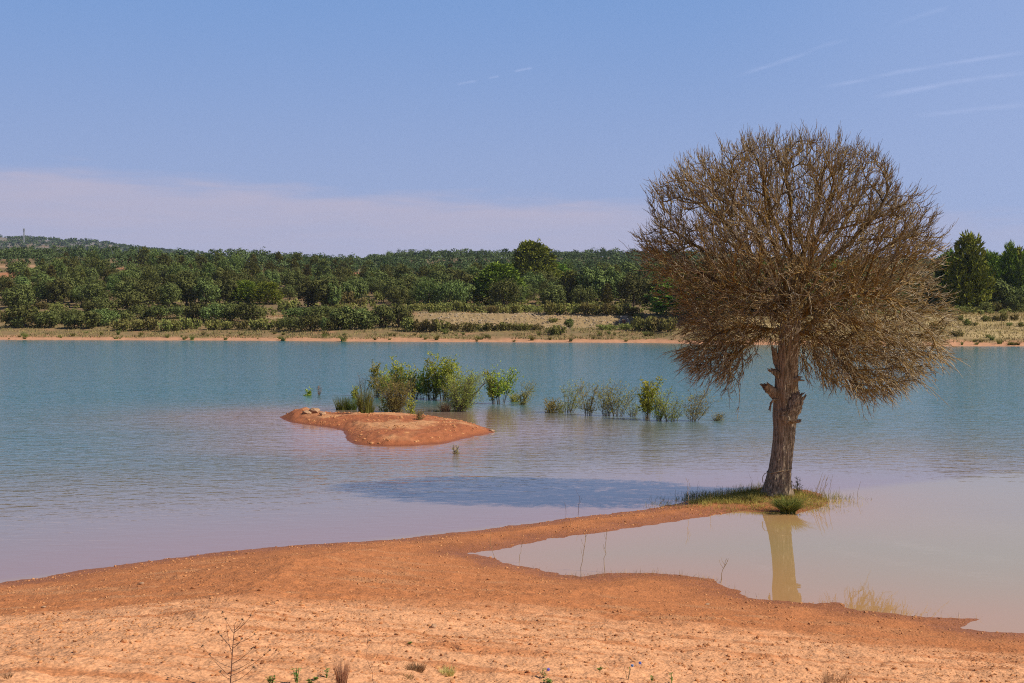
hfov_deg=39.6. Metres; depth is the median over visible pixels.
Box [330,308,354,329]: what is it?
oak bush
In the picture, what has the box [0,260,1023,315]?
undergrowth
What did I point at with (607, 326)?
shrub
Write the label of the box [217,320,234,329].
shrub
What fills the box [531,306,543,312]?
shrub
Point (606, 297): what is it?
juniper tree
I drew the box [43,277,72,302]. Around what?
oak tree
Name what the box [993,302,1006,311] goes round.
shrub
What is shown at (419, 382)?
poplar sapling
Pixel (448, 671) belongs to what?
grass tuft
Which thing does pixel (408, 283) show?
oak tree
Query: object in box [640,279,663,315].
oak tree
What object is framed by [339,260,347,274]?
pine tree
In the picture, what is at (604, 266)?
oak tree
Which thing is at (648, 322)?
shrub
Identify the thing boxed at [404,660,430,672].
grass tuft
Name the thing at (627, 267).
oak tree
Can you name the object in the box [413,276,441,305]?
tree
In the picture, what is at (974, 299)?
pine tree
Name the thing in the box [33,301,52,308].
shrub
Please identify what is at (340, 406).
rush tuft
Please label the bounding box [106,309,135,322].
oak bush
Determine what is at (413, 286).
oak tree
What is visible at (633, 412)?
willow bush
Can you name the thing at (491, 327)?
shrub
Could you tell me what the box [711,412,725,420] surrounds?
willow bush
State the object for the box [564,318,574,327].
oak bush
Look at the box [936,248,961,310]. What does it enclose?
pine tree
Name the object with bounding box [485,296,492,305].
shrub
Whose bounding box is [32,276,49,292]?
oak tree
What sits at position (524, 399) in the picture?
willow bush
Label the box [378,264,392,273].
pine tree
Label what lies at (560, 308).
shrub
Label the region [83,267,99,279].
oak tree
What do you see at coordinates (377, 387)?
willow bush
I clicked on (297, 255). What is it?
pine tree
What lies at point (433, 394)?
willow bush
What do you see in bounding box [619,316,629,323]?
culvert
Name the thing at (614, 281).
oak tree
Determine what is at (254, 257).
juniper tree
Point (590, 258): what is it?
forest
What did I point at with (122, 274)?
pine tree
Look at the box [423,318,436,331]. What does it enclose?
shrub
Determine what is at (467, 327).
shrub
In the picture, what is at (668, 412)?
willow bush
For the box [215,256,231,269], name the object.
pine tree
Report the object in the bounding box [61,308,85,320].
oak bush
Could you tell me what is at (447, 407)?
rush tuft
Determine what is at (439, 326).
shrub
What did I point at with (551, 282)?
oak tree
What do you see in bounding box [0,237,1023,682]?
ground
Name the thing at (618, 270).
juniper tree
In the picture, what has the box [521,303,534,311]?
shrub
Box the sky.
[0,0,1023,258]
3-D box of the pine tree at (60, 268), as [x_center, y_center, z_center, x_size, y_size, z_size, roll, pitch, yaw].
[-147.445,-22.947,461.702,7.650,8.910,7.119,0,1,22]
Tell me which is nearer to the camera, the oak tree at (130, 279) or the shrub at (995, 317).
the shrub at (995, 317)
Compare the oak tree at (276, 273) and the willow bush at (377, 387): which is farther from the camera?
the oak tree at (276, 273)
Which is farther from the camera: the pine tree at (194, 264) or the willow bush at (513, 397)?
the pine tree at (194, 264)
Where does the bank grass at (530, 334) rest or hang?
on the ground at (244, 585)
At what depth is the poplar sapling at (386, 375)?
78.44 m
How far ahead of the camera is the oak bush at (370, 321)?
280.87 m
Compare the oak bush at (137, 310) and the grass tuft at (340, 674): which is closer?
the grass tuft at (340, 674)
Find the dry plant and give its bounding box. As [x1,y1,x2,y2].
[201,611,270,682]
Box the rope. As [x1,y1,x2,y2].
[762,468,791,481]
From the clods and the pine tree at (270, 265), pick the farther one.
the pine tree at (270, 265)
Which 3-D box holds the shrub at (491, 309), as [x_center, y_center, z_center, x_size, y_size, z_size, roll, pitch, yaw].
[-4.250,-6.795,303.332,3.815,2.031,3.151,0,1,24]
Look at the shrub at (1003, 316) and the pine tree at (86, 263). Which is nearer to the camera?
the shrub at (1003, 316)
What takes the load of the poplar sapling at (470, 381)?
in the water
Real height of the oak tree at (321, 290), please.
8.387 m
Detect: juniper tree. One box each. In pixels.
[2,281,13,304]
[23,268,30,280]
[46,265,55,277]
[80,269,85,278]
[103,269,111,286]
[177,255,186,264]
[250,253,257,269]
[251,264,260,276]
[274,251,283,269]
[290,258,299,269]
[303,264,312,277]
[330,259,338,274]
[555,269,577,302]
[599,283,613,304]
[613,265,621,274]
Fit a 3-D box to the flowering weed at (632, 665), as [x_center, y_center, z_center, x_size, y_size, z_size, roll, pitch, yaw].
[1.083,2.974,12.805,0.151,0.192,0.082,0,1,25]
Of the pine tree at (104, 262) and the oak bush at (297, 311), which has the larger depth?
the pine tree at (104, 262)
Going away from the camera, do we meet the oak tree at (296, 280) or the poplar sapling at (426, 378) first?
the poplar sapling at (426, 378)
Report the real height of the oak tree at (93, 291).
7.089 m
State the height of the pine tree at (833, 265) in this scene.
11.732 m
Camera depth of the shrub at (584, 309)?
289.84 m
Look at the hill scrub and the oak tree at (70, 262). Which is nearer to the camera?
the oak tree at (70, 262)
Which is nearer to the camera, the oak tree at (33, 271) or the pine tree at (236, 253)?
the oak tree at (33, 271)
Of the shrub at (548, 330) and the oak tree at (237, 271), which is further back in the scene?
the oak tree at (237, 271)
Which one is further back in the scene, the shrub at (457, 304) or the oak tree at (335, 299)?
the oak tree at (335, 299)
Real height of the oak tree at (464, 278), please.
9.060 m
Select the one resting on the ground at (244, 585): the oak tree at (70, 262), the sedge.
the oak tree at (70, 262)
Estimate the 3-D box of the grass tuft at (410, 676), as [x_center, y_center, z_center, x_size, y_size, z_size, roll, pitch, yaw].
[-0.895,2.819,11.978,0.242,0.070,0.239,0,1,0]
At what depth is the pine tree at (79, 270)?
468.75 m
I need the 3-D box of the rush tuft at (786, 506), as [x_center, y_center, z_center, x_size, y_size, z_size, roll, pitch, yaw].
[6.070,3.547,31.368,1.594,0.492,1.640,0,1,0]
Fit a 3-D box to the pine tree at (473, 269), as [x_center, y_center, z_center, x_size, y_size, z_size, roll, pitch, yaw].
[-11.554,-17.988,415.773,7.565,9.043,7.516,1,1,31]
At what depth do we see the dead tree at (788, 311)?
32.32 m
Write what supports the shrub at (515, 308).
on the ground at (244, 585)
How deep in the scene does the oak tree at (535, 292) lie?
368.18 m
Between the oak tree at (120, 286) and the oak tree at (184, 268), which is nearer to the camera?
the oak tree at (120, 286)
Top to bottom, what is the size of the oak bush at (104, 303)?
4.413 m
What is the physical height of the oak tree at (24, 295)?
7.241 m
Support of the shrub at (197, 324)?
on the ground at (244, 585)
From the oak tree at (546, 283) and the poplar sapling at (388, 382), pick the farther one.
the oak tree at (546, 283)
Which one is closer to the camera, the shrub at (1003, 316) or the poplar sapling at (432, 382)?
the poplar sapling at (432, 382)
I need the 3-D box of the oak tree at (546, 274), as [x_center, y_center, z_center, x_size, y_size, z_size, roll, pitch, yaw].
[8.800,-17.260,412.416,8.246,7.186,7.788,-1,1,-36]
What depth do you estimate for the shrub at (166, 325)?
289.47 m
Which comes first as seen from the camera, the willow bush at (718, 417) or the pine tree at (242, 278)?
the willow bush at (718, 417)
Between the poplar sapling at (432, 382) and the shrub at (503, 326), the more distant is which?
the shrub at (503, 326)
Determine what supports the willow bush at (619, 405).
in the water
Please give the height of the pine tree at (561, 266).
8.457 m
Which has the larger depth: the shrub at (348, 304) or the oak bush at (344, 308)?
the shrub at (348, 304)
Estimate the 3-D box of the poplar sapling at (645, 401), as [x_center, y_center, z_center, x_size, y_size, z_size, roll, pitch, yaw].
[5.902,2.473,60.196,1.254,2.165,1.228,0,1,0]
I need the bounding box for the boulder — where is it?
[309,408,319,412]
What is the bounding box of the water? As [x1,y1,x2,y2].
[0,340,1023,632]
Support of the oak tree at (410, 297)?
on the ground at (244, 585)
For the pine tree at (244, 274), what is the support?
on the ground at (244, 585)
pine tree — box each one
[0,274,14,294]
[50,258,67,278]
[64,266,83,284]
[71,256,81,271]
[74,265,83,274]
[80,257,90,269]
[85,250,99,262]
[87,257,99,269]
[96,259,111,279]
[104,275,119,298]
[115,270,130,280]
[134,246,151,266]
[138,265,163,285]
[147,248,165,265]
[153,253,171,274]
[162,274,178,284]
[165,261,184,280]
[174,269,194,291]
[182,258,197,274]
[192,253,208,268]
[194,272,209,283]
[199,263,215,280]
[210,251,228,266]
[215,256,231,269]
[218,270,238,295]
[223,269,237,281]
[226,279,257,303]
[229,254,243,268]
[230,250,242,259]
[237,268,254,281]
[237,276,250,294]
[243,257,256,273]
[249,281,285,304]
[263,260,274,272]
[289,253,304,272]
[300,277,310,286]
[308,255,320,268]
[313,258,332,277]
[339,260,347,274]
[344,257,355,272]
[358,267,368,278]
[363,260,372,267]
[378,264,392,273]
[383,269,393,278]
[392,263,414,280]
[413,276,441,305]
[416,266,427,278]
[426,264,441,278]
[464,265,481,276]
[468,262,483,276]
[471,261,530,303]
[509,238,562,276]
[557,262,572,276]
[562,258,573,270]
[643,271,714,315]
[688,267,754,314]
[727,260,787,314]
[796,259,884,314]
[883,278,908,306]
[906,275,916,298]
[916,260,977,310]
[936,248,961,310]
[940,229,997,306]
[969,267,991,306]
[983,249,1005,296]
[999,257,1010,285]
[1002,239,1018,288]
[1006,253,1016,289]
[1011,245,1023,274]
[1013,250,1023,289]
[1014,259,1023,295]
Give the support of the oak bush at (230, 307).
on the ground at (244, 585)
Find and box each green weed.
[265,675,275,682]
[290,668,301,682]
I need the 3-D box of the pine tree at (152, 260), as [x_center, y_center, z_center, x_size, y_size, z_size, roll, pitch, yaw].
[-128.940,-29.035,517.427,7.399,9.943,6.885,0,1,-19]
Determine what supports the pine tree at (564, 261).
on the ground at (244, 585)
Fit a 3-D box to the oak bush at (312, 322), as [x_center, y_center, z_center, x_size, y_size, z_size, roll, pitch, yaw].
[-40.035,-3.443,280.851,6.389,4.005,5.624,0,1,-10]
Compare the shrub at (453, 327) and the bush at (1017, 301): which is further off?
the bush at (1017, 301)
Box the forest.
[0,245,967,276]
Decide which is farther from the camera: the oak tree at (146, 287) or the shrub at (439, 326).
the oak tree at (146, 287)
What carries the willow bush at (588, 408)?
in the water
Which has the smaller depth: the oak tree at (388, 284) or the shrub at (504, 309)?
the shrub at (504, 309)
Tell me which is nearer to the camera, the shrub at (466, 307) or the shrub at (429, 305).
the shrub at (429, 305)
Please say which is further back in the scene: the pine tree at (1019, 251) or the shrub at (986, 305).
the pine tree at (1019, 251)
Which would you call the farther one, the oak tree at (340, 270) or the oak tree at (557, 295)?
the oak tree at (340, 270)
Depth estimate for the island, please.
53.13 m
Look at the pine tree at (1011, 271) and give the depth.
332.60 m
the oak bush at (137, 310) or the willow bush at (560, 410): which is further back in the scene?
the oak bush at (137, 310)
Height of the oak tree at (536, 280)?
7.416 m
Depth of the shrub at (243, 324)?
292.33 m
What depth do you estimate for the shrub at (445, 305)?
314.80 m
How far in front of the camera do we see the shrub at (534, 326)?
274.25 m
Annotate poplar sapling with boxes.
[303,386,312,395]
[350,386,358,397]
[367,359,381,395]
[376,364,388,392]
[377,392,392,410]
[383,370,393,391]
[389,356,405,390]
[398,366,412,397]
[404,363,420,390]
[405,389,417,413]
[412,368,427,398]
[419,358,432,398]
[425,351,461,399]
[429,359,440,398]
[445,365,463,400]
[457,370,478,391]
[482,369,499,403]
[484,363,523,403]
[637,376,664,419]
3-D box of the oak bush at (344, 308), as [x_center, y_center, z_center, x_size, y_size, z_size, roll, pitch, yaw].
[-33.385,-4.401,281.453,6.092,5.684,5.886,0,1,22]
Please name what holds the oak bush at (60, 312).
on the ground at (244, 585)
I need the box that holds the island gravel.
[286,407,485,443]
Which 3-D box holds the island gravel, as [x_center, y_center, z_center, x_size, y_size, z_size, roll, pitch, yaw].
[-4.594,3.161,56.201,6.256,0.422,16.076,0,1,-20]
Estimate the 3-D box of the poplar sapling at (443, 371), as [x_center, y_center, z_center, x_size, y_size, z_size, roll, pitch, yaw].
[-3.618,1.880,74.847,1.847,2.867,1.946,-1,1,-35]
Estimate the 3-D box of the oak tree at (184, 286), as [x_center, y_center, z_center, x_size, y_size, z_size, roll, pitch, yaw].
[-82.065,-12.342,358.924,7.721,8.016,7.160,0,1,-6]
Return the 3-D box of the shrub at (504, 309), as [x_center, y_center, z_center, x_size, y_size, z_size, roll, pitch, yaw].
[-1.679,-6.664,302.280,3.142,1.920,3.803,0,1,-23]
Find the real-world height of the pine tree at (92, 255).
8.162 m
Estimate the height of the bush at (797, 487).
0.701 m
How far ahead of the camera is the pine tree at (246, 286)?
361.89 m
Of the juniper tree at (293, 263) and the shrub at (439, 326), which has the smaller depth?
the shrub at (439, 326)
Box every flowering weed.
[540,668,549,677]
[623,662,640,679]
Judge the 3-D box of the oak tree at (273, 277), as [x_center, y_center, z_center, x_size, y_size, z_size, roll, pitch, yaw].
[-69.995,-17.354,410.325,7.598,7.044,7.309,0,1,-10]
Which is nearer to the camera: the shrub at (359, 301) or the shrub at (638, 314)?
the shrub at (638, 314)
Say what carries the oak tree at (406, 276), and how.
on the ground at (244, 585)
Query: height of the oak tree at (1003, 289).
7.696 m
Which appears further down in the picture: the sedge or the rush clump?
the sedge
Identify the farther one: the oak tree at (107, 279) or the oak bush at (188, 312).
the oak tree at (107, 279)
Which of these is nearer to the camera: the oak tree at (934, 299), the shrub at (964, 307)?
the shrub at (964, 307)
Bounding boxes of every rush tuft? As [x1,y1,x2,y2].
[331,395,352,409]
[345,398,356,409]
[351,383,376,412]
[439,402,451,411]
[759,493,818,513]
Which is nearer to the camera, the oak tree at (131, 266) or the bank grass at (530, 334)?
the bank grass at (530, 334)
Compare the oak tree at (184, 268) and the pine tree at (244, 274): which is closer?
the pine tree at (244, 274)
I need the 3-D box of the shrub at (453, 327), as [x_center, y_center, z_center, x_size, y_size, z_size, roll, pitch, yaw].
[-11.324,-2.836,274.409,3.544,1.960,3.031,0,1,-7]
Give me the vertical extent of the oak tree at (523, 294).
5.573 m
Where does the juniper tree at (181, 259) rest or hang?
on the ground at (244, 585)
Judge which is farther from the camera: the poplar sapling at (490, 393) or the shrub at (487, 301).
the shrub at (487, 301)
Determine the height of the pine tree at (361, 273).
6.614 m
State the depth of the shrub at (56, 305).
354.44 m
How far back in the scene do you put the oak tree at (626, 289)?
329.27 m
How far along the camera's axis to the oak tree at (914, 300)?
318.86 m
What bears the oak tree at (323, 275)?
on the ground at (244, 585)
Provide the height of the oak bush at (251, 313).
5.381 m
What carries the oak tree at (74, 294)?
on the ground at (244, 585)
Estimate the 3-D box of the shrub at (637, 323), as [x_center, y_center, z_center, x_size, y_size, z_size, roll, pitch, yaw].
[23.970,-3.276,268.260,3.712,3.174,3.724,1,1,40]
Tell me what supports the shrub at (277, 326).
on the ground at (244, 585)
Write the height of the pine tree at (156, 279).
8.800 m
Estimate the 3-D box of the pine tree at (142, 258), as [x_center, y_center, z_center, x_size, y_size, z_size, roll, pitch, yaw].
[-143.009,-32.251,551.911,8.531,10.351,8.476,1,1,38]
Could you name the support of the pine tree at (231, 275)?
on the ground at (244, 585)
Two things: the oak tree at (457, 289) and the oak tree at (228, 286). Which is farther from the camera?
the oak tree at (228, 286)
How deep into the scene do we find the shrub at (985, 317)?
250.51 m
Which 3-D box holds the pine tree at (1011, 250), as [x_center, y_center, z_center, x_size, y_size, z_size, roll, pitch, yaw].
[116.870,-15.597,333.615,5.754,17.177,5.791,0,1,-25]
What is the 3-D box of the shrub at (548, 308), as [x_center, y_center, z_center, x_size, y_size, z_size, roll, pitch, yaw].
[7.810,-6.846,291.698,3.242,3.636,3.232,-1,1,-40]
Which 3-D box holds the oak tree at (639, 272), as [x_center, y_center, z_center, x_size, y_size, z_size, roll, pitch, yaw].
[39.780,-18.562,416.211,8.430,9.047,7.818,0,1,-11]
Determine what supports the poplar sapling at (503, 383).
in the water
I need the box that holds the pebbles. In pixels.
[0,500,1023,682]
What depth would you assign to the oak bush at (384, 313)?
282.66 m
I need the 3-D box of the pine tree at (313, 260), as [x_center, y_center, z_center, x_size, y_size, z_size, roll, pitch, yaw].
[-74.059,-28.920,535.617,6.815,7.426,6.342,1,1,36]
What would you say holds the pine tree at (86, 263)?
on the ground at (244, 585)
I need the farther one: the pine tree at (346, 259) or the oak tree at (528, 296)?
the pine tree at (346, 259)
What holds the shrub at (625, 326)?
on the ground at (244, 585)
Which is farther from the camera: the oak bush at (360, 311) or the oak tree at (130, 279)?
the oak tree at (130, 279)
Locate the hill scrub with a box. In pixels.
[0,234,215,258]
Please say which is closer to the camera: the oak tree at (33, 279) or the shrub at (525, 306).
the shrub at (525, 306)
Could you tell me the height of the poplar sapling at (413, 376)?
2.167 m
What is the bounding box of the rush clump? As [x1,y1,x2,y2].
[338,335,348,340]
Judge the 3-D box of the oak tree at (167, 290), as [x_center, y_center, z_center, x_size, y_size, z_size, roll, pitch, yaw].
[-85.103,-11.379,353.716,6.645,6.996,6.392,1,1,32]
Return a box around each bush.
[0,304,42,326]
[9,315,26,327]
[32,312,46,327]
[39,310,61,327]
[47,307,69,322]
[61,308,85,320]
[62,314,84,328]
[75,310,102,328]
[81,300,95,310]
[92,308,122,325]
[94,298,118,309]
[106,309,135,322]
[112,289,152,310]
[127,304,151,319]
[146,305,167,319]
[160,305,190,318]
[183,302,212,321]
[199,302,232,322]
[215,301,242,321]
[232,302,268,321]
[278,316,299,330]
[281,307,309,318]
[295,314,321,330]
[301,304,335,317]
[318,317,329,329]
[324,315,337,329]
[328,305,356,329]
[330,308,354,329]
[349,307,373,329]
[355,312,382,328]
[370,374,386,396]
[373,305,396,327]
[375,371,415,411]
[387,304,414,327]
[405,380,424,398]
[414,410,424,419]
[420,380,441,398]
[441,365,494,411]
[441,381,462,400]
[507,392,522,401]
[517,380,538,404]
[543,397,563,412]
[554,401,567,412]
[559,378,595,412]
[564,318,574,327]
[574,381,601,414]
[593,378,626,415]
[597,384,640,415]
[625,400,641,416]
[644,381,675,420]
[652,390,700,420]
[680,385,721,421]
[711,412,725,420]
[791,477,802,494]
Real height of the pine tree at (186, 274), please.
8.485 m
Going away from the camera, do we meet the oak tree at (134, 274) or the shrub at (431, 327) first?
the shrub at (431, 327)
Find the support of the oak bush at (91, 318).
on the ground at (244, 585)
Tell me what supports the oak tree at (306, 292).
on the ground at (244, 585)
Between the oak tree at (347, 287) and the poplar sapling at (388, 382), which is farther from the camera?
the oak tree at (347, 287)
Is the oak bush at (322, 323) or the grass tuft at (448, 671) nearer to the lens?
the grass tuft at (448, 671)
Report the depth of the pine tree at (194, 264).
479.37 m
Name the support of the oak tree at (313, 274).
on the ground at (244, 585)
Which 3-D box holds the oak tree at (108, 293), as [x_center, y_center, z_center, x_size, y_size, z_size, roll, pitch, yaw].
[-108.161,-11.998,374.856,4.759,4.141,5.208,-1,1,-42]
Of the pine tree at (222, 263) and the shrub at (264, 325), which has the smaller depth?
the shrub at (264, 325)
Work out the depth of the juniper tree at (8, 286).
367.16 m
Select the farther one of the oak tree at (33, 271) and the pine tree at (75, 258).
the pine tree at (75, 258)
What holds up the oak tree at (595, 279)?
on the ground at (244, 585)
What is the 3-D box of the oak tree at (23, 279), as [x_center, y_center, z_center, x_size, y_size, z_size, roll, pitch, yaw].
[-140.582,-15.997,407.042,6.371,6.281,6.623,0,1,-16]
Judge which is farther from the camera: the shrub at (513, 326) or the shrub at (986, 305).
the shrub at (986, 305)
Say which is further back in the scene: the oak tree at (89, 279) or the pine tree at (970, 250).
the oak tree at (89, 279)
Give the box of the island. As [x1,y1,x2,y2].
[280,407,493,445]
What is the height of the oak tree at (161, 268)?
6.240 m
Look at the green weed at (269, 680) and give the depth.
11.03 m
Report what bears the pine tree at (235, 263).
on the ground at (244, 585)
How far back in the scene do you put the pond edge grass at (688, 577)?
23.51 m
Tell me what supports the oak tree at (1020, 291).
on the ground at (244, 585)
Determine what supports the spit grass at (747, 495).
on the ground at (244, 585)
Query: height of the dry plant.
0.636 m
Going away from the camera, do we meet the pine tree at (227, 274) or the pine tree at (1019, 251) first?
the pine tree at (1019, 251)
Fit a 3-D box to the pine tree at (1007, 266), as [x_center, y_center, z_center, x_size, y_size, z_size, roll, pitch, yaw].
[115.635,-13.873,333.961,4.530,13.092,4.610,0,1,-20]
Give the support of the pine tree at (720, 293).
on the ground at (244, 585)
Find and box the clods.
[1,504,1018,682]
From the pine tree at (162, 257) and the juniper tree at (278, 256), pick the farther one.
the juniper tree at (278, 256)
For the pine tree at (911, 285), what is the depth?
350.73 m
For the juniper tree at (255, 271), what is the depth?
427.30 m
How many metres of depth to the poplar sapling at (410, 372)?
75.81 m
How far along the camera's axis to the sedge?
34.62 m
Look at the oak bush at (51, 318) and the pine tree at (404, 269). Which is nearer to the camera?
the oak bush at (51, 318)
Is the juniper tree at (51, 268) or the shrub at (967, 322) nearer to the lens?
the shrub at (967, 322)
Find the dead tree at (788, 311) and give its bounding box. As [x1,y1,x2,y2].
[619,120,978,496]
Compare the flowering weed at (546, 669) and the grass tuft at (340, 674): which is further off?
the flowering weed at (546, 669)
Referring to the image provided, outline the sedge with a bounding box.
[681,482,827,503]
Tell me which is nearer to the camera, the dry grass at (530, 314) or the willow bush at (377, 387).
the willow bush at (377, 387)
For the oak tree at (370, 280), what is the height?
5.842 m
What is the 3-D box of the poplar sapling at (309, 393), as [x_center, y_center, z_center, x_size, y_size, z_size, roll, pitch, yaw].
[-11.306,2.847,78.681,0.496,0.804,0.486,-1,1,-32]
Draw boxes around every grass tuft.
[330,656,351,682]
[395,673,412,679]
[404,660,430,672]
[436,664,455,676]
[817,670,850,682]
[820,669,833,682]
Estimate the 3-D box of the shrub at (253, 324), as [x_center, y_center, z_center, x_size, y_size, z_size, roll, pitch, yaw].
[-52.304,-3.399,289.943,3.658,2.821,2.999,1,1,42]
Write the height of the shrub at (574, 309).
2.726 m
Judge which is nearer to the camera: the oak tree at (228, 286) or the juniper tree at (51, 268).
the oak tree at (228, 286)
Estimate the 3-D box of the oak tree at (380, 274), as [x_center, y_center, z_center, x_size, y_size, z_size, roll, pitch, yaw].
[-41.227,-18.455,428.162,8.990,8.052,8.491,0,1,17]
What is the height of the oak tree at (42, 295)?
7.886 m
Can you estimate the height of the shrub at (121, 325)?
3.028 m
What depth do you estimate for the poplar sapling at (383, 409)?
65.55 m
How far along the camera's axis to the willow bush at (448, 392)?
73.67 m
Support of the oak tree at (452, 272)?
on the ground at (244, 585)
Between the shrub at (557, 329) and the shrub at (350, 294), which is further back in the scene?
the shrub at (350, 294)
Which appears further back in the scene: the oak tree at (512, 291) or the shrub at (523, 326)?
the oak tree at (512, 291)
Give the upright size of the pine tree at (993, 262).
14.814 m
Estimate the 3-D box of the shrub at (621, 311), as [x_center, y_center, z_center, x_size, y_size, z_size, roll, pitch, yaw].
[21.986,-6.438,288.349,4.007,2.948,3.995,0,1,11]
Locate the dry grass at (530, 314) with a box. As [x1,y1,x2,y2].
[417,312,679,328]
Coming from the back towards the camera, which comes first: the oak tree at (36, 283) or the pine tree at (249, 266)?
the pine tree at (249, 266)
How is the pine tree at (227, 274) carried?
on the ground at (244, 585)
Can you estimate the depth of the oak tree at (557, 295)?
340.58 m
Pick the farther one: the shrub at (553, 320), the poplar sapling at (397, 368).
the shrub at (553, 320)
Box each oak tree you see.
[1,283,35,308]
[6,261,29,277]
[13,275,31,287]
[22,268,45,278]
[29,273,48,286]
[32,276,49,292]
[35,262,50,272]
[35,275,54,302]
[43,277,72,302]
[51,256,81,273]
[60,274,87,302]
[67,285,85,303]
[78,282,109,306]
[81,275,96,283]
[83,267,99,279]
[95,279,106,287]
[99,291,112,297]
[102,268,118,277]
[105,273,114,283]
[113,279,137,298]
[115,276,139,284]
[118,268,144,280]
[125,263,145,269]
[132,279,160,303]
[155,263,167,279]
[156,283,181,306]
[171,265,195,278]
[175,277,198,305]
[191,277,221,303]
[211,266,229,279]
[211,278,221,302]
[219,278,237,303]
[224,266,248,276]
[256,269,282,288]
[266,268,283,283]
[279,269,293,284]
[279,284,298,299]
[282,270,300,284]
[282,272,309,286]
[295,280,318,306]
[308,276,343,305]
[310,267,319,277]
[317,272,338,281]
[322,277,347,284]
[327,279,341,306]
[332,265,355,276]
[340,281,356,298]
[347,279,368,298]
[362,267,389,280]
[363,276,378,293]
[368,278,387,293]
[377,276,405,301]
[384,286,409,304]
[400,287,416,303]
[401,274,428,281]
[402,276,418,288]
[408,277,439,299]
[420,270,452,283]
[434,279,470,304]
[439,268,458,279]
[447,271,483,302]
[448,282,476,301]
[488,278,523,306]
[506,285,527,302]
[517,287,532,301]
[521,271,546,291]
[525,286,538,299]
[531,270,554,289]
[538,284,566,304]
[539,276,562,288]
[547,280,564,287]
[569,285,597,304]
[574,266,607,301]
[593,262,611,272]
[598,266,625,301]
[613,262,637,276]
[614,274,651,306]
[635,265,652,275]
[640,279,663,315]
[908,296,922,308]
[924,272,940,305]
[976,277,1015,305]
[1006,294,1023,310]
[1011,286,1023,306]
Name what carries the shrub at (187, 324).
on the ground at (244, 585)
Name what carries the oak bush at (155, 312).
on the ground at (244, 585)
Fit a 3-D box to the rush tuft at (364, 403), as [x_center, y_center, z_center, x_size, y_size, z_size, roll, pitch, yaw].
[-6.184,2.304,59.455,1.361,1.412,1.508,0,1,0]
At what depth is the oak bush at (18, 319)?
300.83 m
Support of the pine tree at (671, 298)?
on the ground at (244, 585)
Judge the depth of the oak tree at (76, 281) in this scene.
375.17 m
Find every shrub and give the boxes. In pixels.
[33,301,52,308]
[46,303,63,308]
[106,319,130,330]
[126,318,145,330]
[143,317,161,329]
[157,318,172,330]
[170,319,184,330]
[178,317,192,329]
[187,318,202,328]
[203,319,220,329]
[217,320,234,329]
[233,320,249,328]
[246,318,259,329]
[258,318,276,329]
[272,318,284,329]
[276,298,298,310]
[337,303,353,307]
[339,290,355,304]
[353,298,366,305]
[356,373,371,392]
[373,292,383,299]
[399,317,415,330]
[404,304,415,310]
[413,303,426,310]
[413,318,429,331]
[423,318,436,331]
[425,303,443,312]
[434,319,450,331]
[435,302,455,311]
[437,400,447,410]
[447,322,459,330]
[450,300,462,310]
[452,445,459,453]
[456,321,479,331]
[459,302,475,311]
[471,305,485,312]
[476,323,487,330]
[483,305,498,312]
[484,322,499,330]
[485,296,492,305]
[497,306,509,312]
[497,322,509,330]
[506,321,519,329]
[507,303,523,313]
[516,322,532,330]
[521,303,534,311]
[530,323,544,329]
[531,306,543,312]
[543,300,557,314]
[544,327,552,333]
[547,317,558,322]
[551,325,566,334]
[554,303,567,313]
[565,303,581,313]
[577,301,591,314]
[588,303,604,314]
[595,323,619,329]
[600,303,614,314]
[611,303,628,315]
[618,323,631,329]
[625,307,641,315]
[629,316,645,330]
[634,312,643,317]
[640,316,656,330]
[651,317,665,331]
[658,317,677,331]
[948,330,964,336]
[955,305,968,310]
[955,315,963,320]
[962,319,971,324]
[978,301,995,310]
[981,315,992,320]
[990,315,1000,320]
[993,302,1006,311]
[999,312,1007,320]
[1009,314,1018,320]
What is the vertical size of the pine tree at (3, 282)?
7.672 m
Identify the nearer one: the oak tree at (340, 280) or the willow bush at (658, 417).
the willow bush at (658, 417)
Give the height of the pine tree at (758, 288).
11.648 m
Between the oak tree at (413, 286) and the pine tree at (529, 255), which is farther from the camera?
the pine tree at (529, 255)
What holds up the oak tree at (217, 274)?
on the ground at (244, 585)
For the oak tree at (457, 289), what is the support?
on the ground at (244, 585)
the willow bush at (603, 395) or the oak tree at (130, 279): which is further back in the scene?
the oak tree at (130, 279)
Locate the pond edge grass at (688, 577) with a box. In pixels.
[508,563,976,619]
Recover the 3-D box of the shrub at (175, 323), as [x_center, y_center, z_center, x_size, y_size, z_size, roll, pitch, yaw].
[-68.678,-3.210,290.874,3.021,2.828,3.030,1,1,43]
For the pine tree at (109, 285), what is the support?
on the ground at (244, 585)
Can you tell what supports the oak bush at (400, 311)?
on the ground at (244, 585)
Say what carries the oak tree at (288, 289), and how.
on the ground at (244, 585)
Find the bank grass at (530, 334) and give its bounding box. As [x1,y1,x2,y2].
[0,311,1023,342]
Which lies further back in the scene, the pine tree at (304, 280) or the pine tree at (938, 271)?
the pine tree at (304, 280)
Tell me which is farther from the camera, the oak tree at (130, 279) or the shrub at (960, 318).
the oak tree at (130, 279)
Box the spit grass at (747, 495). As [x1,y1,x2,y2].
[643,483,871,515]
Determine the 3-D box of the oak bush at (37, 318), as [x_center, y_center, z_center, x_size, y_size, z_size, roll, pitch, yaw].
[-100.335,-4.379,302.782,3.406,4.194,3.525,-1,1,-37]
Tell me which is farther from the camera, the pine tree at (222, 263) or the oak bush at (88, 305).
the pine tree at (222, 263)

